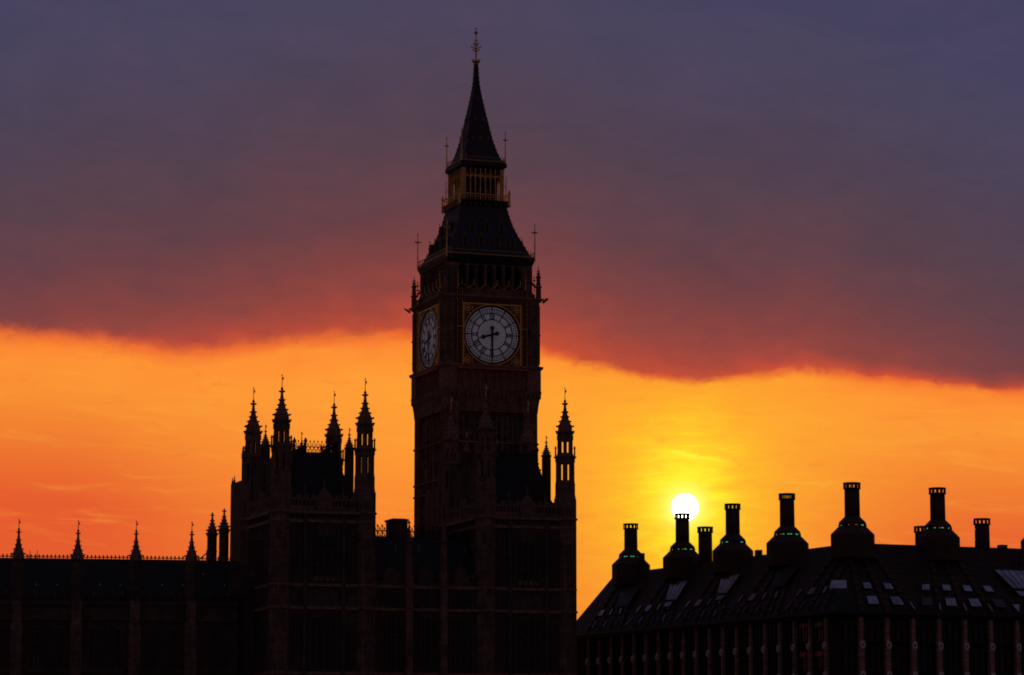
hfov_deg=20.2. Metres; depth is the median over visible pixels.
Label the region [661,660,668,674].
window
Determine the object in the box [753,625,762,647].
window
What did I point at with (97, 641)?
window
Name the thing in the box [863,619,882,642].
window
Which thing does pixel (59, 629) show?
window
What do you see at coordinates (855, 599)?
office building
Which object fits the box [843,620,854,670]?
corner window
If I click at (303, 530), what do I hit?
palace tower
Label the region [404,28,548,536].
clock tower
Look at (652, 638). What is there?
window
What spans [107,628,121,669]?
window
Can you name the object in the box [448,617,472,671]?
window
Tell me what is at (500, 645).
window
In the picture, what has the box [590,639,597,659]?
window
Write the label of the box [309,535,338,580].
window
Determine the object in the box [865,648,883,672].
window
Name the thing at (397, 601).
window
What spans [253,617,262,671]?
window
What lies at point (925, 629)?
window
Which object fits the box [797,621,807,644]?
window
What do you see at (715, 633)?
window
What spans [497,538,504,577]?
window
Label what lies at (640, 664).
window
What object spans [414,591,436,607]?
window
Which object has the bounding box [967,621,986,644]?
window
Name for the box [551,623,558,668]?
window
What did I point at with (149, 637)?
window
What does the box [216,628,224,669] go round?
window
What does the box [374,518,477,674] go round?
palace range
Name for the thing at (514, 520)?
palace tower
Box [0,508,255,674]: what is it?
palace wing
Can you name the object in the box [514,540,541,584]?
window
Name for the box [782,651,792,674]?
window
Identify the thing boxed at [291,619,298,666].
window
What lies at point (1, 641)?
window
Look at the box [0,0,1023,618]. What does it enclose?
sky
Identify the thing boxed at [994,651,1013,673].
window
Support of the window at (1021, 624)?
in the office building
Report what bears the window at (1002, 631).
in the office building
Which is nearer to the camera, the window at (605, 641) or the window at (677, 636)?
the window at (677, 636)
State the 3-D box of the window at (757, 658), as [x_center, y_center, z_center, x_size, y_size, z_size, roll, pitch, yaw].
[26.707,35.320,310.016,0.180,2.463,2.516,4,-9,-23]
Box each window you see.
[0,627,3,668]
[28,627,43,668]
[48,627,63,668]
[88,627,102,669]
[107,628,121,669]
[146,628,159,669]
[164,628,177,669]
[202,628,211,669]
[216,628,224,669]
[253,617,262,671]
[254,537,263,583]
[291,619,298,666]
[292,532,299,573]
[308,616,337,669]
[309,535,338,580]
[347,620,355,666]
[348,534,355,574]
[380,590,401,606]
[380,615,401,670]
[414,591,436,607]
[414,616,436,670]
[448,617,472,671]
[449,592,472,607]
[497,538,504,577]
[497,622,504,668]
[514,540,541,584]
[514,619,541,671]
[550,539,558,578]
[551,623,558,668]
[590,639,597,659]
[590,664,597,674]
[601,638,608,658]
[602,664,608,674]
[613,637,620,657]
[613,663,620,674]
[624,636,632,656]
[624,662,631,674]
[636,635,643,655]
[636,661,643,674]
[648,634,656,655]
[648,660,656,674]
[660,633,668,654]
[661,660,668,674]
[673,632,681,653]
[673,659,681,674]
[685,631,694,652]
[686,658,694,674]
[698,630,707,651]
[699,657,707,674]
[711,628,720,650]
[712,656,720,674]
[725,627,734,649]
[725,655,734,674]
[739,626,748,648]
[739,654,748,674]
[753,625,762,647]
[753,653,762,674]
[767,624,777,646]
[768,652,777,674]
[782,622,792,645]
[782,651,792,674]
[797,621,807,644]
[797,650,807,673]
[812,620,823,643]
[813,649,823,673]
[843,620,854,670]
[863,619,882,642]
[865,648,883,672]
[890,619,908,642]
[891,649,909,672]
[915,620,934,643]
[917,649,935,672]
[941,621,960,643]
[943,650,961,673]
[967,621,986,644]
[969,650,987,673]
[993,622,1012,644]
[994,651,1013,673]
[1019,622,1023,644]
[1021,651,1023,674]
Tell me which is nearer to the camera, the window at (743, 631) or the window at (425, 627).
the window at (425, 627)
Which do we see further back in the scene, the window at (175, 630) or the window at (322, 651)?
the window at (175, 630)
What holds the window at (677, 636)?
in the office building
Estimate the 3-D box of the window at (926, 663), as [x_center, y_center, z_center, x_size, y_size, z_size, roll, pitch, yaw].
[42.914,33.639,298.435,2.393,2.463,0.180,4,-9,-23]
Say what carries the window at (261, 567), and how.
in the palace tower at (303, 530)
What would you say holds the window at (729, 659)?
in the office building
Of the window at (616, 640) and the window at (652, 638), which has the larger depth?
the window at (616, 640)
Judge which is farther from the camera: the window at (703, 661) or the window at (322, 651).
the window at (703, 661)
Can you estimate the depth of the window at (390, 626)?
302.36 m
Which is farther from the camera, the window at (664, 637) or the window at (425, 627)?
the window at (664, 637)
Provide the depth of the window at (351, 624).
300.52 m
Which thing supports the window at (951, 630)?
in the office building
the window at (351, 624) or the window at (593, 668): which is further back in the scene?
the window at (593, 668)
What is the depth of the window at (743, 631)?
313.64 m
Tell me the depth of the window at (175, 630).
302.07 m
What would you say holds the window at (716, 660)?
in the office building
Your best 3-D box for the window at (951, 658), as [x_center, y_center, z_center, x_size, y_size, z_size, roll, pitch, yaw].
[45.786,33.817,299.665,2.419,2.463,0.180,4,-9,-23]
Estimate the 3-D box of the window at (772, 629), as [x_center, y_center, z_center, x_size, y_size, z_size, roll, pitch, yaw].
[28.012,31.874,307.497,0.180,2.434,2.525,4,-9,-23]
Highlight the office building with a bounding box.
[577,482,1023,674]
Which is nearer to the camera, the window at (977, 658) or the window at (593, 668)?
the window at (977, 658)
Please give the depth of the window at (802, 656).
301.41 m
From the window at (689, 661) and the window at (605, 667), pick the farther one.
the window at (605, 667)
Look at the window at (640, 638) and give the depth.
336.90 m
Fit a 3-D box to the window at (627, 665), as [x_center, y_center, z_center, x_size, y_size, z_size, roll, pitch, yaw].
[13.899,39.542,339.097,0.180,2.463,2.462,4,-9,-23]
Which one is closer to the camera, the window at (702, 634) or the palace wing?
the palace wing
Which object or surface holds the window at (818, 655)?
in the office building
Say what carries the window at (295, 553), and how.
in the palace tower at (303, 530)
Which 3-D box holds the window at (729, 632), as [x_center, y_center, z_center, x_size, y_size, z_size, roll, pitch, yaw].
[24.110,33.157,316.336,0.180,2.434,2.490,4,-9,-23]
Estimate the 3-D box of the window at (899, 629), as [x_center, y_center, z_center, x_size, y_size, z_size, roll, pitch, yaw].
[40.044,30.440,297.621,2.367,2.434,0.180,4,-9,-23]
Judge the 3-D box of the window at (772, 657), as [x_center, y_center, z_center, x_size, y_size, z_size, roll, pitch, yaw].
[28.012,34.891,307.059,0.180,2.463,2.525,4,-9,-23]
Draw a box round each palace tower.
[230,375,376,674]
[425,384,577,674]
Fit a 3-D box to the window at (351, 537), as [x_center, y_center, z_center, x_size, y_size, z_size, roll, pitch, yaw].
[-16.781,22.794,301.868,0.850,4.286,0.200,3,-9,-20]
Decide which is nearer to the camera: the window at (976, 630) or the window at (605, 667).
the window at (976, 630)
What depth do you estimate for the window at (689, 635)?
325.26 m
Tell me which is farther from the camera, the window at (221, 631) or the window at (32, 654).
the window at (221, 631)
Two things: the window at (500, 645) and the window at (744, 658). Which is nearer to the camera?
the window at (500, 645)
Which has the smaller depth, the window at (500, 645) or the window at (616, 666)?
the window at (500, 645)
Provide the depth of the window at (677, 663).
327.73 m
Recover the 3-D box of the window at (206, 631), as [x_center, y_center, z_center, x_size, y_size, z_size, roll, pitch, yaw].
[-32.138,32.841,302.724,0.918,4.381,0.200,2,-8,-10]
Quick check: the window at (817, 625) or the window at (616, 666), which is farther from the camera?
the window at (616, 666)
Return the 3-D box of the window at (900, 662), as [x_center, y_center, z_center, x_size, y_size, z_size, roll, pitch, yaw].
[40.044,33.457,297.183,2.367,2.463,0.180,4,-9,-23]
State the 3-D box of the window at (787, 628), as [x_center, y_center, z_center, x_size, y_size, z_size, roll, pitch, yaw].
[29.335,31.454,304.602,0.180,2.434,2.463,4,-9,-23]
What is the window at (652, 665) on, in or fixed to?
in the office building
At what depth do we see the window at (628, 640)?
339.71 m
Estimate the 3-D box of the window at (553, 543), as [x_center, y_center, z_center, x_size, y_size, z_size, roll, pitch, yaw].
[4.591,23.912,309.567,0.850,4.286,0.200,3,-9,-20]
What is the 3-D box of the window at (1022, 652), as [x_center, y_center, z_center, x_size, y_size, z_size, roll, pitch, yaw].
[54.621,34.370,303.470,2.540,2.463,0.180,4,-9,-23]
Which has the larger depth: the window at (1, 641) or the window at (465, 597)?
the window at (465, 597)

